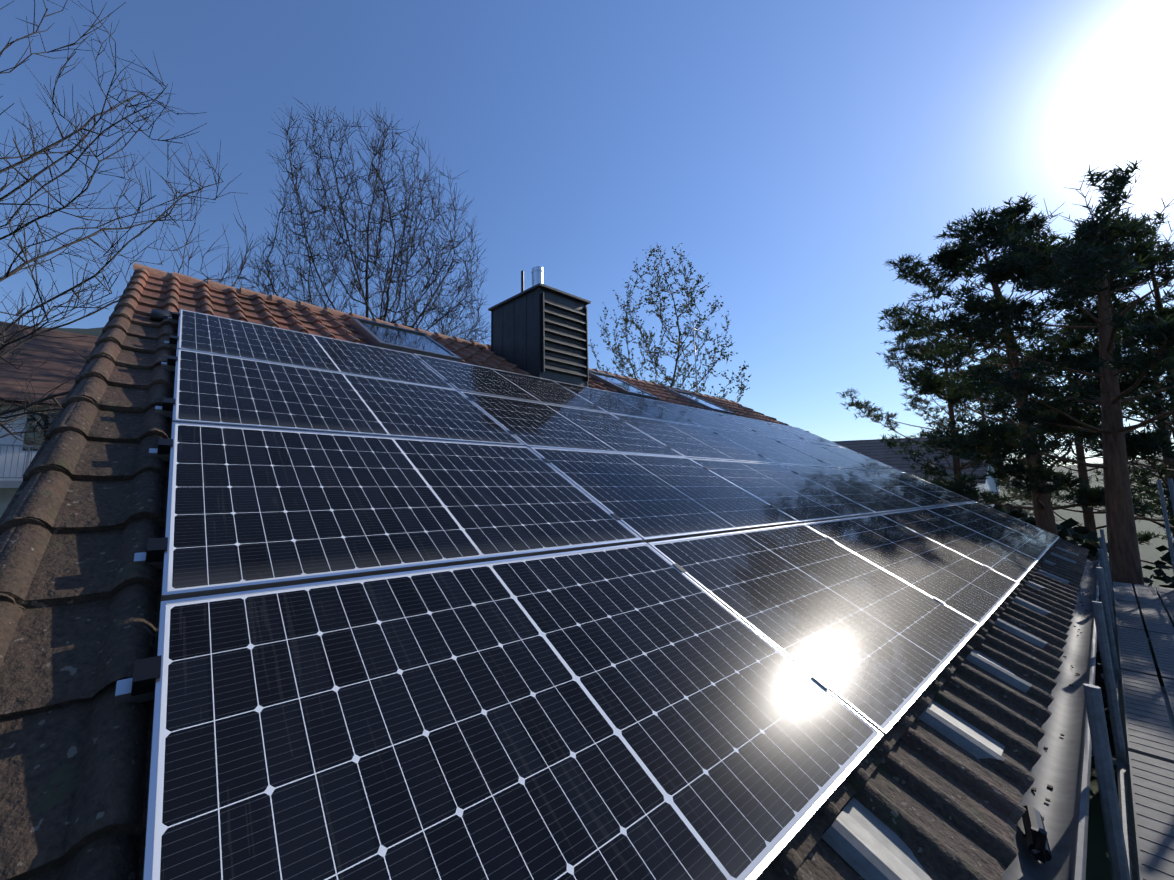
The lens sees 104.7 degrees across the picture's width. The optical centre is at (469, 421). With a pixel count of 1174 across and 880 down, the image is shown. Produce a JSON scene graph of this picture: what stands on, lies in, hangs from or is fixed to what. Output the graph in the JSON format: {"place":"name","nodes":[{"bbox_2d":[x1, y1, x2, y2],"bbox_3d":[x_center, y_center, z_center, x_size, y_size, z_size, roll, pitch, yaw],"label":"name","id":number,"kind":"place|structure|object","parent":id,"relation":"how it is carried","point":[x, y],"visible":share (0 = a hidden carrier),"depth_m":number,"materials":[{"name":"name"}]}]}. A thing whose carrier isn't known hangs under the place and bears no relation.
{"place":"outdoors","nodes":[
{"label":"outdoors","id":0,"kind":"place"},
{"bbox_2d":[0,321,1173,879],"bbox_3d":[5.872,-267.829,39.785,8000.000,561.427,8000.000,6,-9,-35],"label":"ground","id":1,"kind":"structure","parent":0,"point":[1098,863],"depth_m":39.64,"materials":[{"name":"green plant"}]},
{"bbox_2d":[0,403,59,517],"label":"neighbour house walls","id":2,"kind":"structure","parent":1,"relation":"on","point":[7,495],"depth_m":13.12,"materials":[{"name":"white paint"}]},
{"bbox_2d":[0,444,39,487],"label":"balcony railing","id":3,"kind":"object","parent":2,"relation":"attached to","point":[10,484],"depth_m":12.07,"materials":[{"name":"grey metal"}]},
{"bbox_2d":[23,411,57,450],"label":"neighbour house windows","id":4,"kind":"structure","parent":2,"relation":"in","point":[49,420],"depth_m":13.45,"materials":[{"name":"glass"}]},
{"bbox_2d":[0,322,98,407],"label":"neighbouring house roof","id":5,"kind":"structure","parent":2,"relation":"on","point":[57,367],"depth_m":14.65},
{"bbox_2d":[0,0,270,453],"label":"bare tree","id":6,"kind":"object","parent":1,"relation":"on","point":[24,250],"visible":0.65,"depth_m":8.44,"materials":[{"name":"brown plant"}]},
{"bbox_2d":[221,96,490,344],"bbox_3d":[-4.720,-2.644,20.656,13.356,24.579,14.182,6,-9,-35],"label":"bare lime tree","id":7,"kind":"object","parent":1,"relation":"on","point":[366,260],"visible":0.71,"depth_m":19.07,"materials":[{"name":"brown plant"}]},
{"bbox_2d":[588,243,750,401],"bbox_3d":[11.146,-0.228,24.656,7.643,21.237,7.873,6,-9,-35],"label":"tree","id":8,"kind":"object","parent":1,"relation":"on","point":[684,306],"visible":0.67,"depth_m":24.68,"materials":[{"name":"brown plant"}]},
{"bbox_2d":[836,334,1091,518],"bbox_3d":[24.292,2.632,21.824,7.302,14.920,7.694,0,-7,4],"label":"pine","id":9,"kind":"object","parent":1,"relation":"on","point":[957,467],"visible":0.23,"depth_m":22.80,"materials":[{"name":"green plant"}]},
{"bbox_2d":[948,466,999,506],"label":"house walls","id":10,"kind":"structure","parent":1,"relation":"on","point":[990,484],"depth_m":30.73,"materials":[{"name":"white paint"}]},
{"bbox_2d":[916,363,1093,518],"bbox_3d":[39.430,3.292,33.583,8.722,15.962,8.209,-2,-8,24],"label":"distant pine","id":11,"kind":"object","parent":1,"relation":"on","point":[955,412],"visible":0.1,"depth_m":33.55,"materials":[{"name":"green plant"}]},
{"bbox_2d":[877,193,1173,535],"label":"pine","id":12,"kind":"object","parent":1,"relation":"on","point":[1037,473],"visible":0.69,"depth_m":14.93,"materials":[{"name":"green plant"}]},
{"bbox_2d":[892,159,1173,620],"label":"pine","id":13,"kind":"object","parent":1,"relation":"on","point":[1090,248],"visible":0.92,"depth_m":12.26,"materials":[{"name":"green plant"}]},
{"bbox_2d":[961,302,1172,560],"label":"distant pine","id":14,"kind":"object","parent":1,"relation":"on","point":[1089,520],"visible":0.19,"depth_m":23.23,"materials":[{"name":"green plant"}]},
{"bbox_2d":[964,210,1173,528],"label":"pine","id":15,"kind":"object","parent":1,"relation":"on","point":[1167,250],"visible":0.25,"depth_m":14.44,"materials":[{"name":"green plant"}]},
{"bbox_2d":[986,502,1173,768],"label":"hedge shrubs","id":16,"kind":"object","parent":1,"relation":"on","point":[1064,528],"depth_m":15.69,"materials":[{"name":"green plant"}]},
{"bbox_2d":[1024,295,1173,568],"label":"distant pine","id":17,"kind":"object","parent":1,"relation":"on","point":[1165,461],"visible":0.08,"depth_m":19.23,"materials":[{"name":"green plant"}]},
{"bbox_2d":[1083,478,1173,879],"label":"scaffold tubes","id":18,"kind":"object","parent":1,"relation":"on","point":[1119,825],"visible":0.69,"depth_m":3.12},
{"bbox_2d":[1113,582,1173,879],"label":"scaffold decks","id":19,"kind":"object","parent":18,"relation":"on","point":[1149,709],"visible":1,"depth_m":3.81,"materials":[{"name":"grey metal"}]},
{"bbox_2d":[0,0,1173,465],"label":"sky","id":20,"kind":"structure","parent":0,"point":[792,150],"materials":[{"name":"blue"}]},
{"bbox_2d":[832,436,1007,483],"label":"house roof","id":21,"kind":"structure","parent":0,"point":[875,449],"depth_m":31.81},
{"bbox_3d":[2.057,3.548,8.772,14.100,9.097,10.821,6,-9,-35],"label":"house","id":22,"kind":"object","parent":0,"visible":0},
{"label":"roof slope","id":23,"kind":"object","parent":22,"relation":"on","visible":0},
{"bbox_2d":[0,268,1088,879],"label":"roof tiles","id":24,"kind":"object","parent":23,"relation":"on","point":[78,636],"visible":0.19,"depth_m":1.47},
{"bbox_2d":[0,269,145,609],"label":"verge tiles","id":25,"kind":"object","parent":24,"relation":"on","point":[10,521],"visible":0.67,"depth_m":1.88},
{"bbox_2d":[114,317,178,704],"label":"mounting rails","id":26,"kind":"object","parent":24,"relation":"on","point":[123,690],"visible":0.15,"depth_m":1.38,"materials":[{"name":"silver metal"}]},
{"bbox_2d":[150,309,171,321],"bbox_3d":[-2.143,-0.885,4.171,1.392,0.065,0.431,6,22,-35],"label":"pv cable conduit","id":27,"kind":"object","parent":24,"relation":"on","point":[158,315],"visible":0.27,"depth_m":3.65,"materials":[{"name":"black plastic"}]},
{"bbox_2d":[350,317,461,361],"bbox_3d":[-0.825,-1.017,5.835,1.380,0.160,1.360,6,22,-35],"label":"skylight frame","id":28,"kind":"object","parent":24,"relation":"on","point":[371,338],"visible":0.35,"depth_m":5.58,"materials":[{"name":"grey metal"}]},
{"bbox_2d":[360,321,452,355],"bbox_3d":[-0.853,-1.100,5.888,1.020,0.018,1.060,6,22,-35],"label":"skylight glass","id":29,"kind":"object","parent":28,"relation":"in","point":[400,337],"visible":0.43,"depth_m":5.87,"materials":[{"name":"clear glass"}]},
{"bbox_2d":[133,263,738,403],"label":"roof ridge caps","id":30,"kind":"object","parent":24,"relation":"on","point":[192,280],"visible":0.35,"depth_m":6.10,"materials":[{"name":"brown ceramic"}]},
{"bbox_2d":[491,288,588,386],"bbox_3d":[1.178,-1.003,7.427,1.094,1.935,1.242,6,-9,-35],"label":"chimney","id":31,"kind":"object","parent":24,"relation":"on","point":[540,332],"visible":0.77,"depth_m":7.01,"materials":[{"name":"grey metal"}]},
{"bbox_2d":[488,283,590,310],"bbox_3d":[1.184,-1.979,7.562,1.170,0.035,1.290,6,-9,-35],"label":"chimney cap","id":32,"kind":"object","parent":31,"relation":"on","point":[560,292],"visible":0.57,"depth_m":7.10,"materials":[{"name":"grey metal"}]},
{"bbox_2d":[521,270,523,291],"bbox_3d":[0.914,-2.294,7.556,0.050,0.590,0.050,6,-9,-35],"label":"vent pipe","id":33,"kind":"object","parent":32,"relation":"on","point":[522,280],"visible":0.65,"depth_m":7.55,"materials":[{"name":"grey metal"}]},
{"bbox_2d":[532,266,543,286],"bbox_3d":[1.170,-2.312,7.542,0.204,0.630,0.204,6,-9,-35],"label":"chimney flue","id":34,"kind":"object","parent":32,"relation":"on","point":[537,274],"visible":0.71,"depth_m":7.48,"materials":[{"name":"silver metal"}]},
{"bbox_2d":[131,312,1043,695],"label":"panel clamps","id":35,"kind":"object","parent":24,"relation":"on","point":[145,674],"visible":0.9,"depth_m":1.39,"materials":[{"name":"silver metal"}]},
{"bbox_2d":[143,309,1058,879],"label":"solar panel frames","id":36,"kind":"structure","parent":24,"relation":"on","point":[187,595],"depth_m":2.02,"materials":[{"name":"silver metal"}]},
{"bbox_2d":[152,310,1058,879],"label":"solar panels","id":37,"kind":"object","parent":36,"relation":"in","point":[638,712],"visible":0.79,"depth_m":1.66,"materials":[{"name":"black glass"}]},
{"bbox_2d":[589,370,658,399],"bbox_3d":[2.939,-0.632,8.451,1.180,0.160,1.360,6,22,-35],"label":"skylight frame","id":38,"kind":"object","parent":24,"relation":"on","point":[608,384],"visible":0.38,"depth_m":8.21,"materials":[{"name":"grey metal"}]},
{"bbox_2d":[591,372,651,395],"bbox_3d":[2.911,-0.715,8.505,0.820,0.018,1.060,6,22,-35],"label":"skylight glass","id":39,"kind":"object","parent":38,"relation":"in","point":[622,384],"visible":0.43,"depth_m":8.50,"materials":[{"name":"glass"}]},
{"bbox_2d":[667,388,733,414],"bbox_3d":[5.353,-0.386,10.129,1.180,0.160,1.360,6,22,-35],"label":"skylight frame","id":40,"kind":"object","parent":24,"relation":"on","point":[673,391],"visible":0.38,"depth_m":9.94,"materials":[{"name":"grey metal"}]},
{"bbox_2d":[676,391,726,410],"bbox_3d":[5.325,-0.469,10.182,0.820,0.018,1.060,6,22,-35],"label":"skylight glass","id":41,"kind":"object","parent":40,"relation":"in","point":[701,401],"visible":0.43,"depth_m":10.21,"materials":[{"name":"clear glass"}]},
{"bbox_2d":[821,546,1078,879],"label":"mounting rails","id":42,"kind":"object","parent":24,"relation":"on","point":[865,843],"visible":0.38,"depth_m":1.43,"materials":[{"name":"silver metal"}]},
{"bbox_2d":[1001,557,1099,879],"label":"zinc gutter","id":43,"kind":"object","parent":24,"relation":"attached to","point":[1062,766],"visible":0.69,"depth_m":2.14,"materials":[{"name":"grey metal"}]},
{"bbox_2d":[1022,805,1051,863],"bbox_3d":[2.112,1.536,1.642,0.386,0.140,0.054,7,-10,-42],"label":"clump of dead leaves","id":44,"kind":"object","parent":43,"relation":"in","point":[1036,836],"visible":0.98,"depth_m":1.63,"materials":[{"name":"brown plant"}]},
{"bbox_2d":[1023,560,1092,837],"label":"gutter leaf litter","id":45,"kind":"object","parent":43,"relation":"in","point":[1046,799],"visible":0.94,"depth_m":2.30,"materials":[{"name":"brown plant"}]},
{"bbox_2d":[676,322,716,392],"bbox_3d":[6.634,-1.657,12.922,1.100,2.600,0.840,6,-9,-35],"label":"antenna mast","id":46,"kind":"object","parent":23,"relation":"on","point":[694,346],"visible":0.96,"depth_m":12.95,"materials":[{"name":"silver metal"}]}
]}

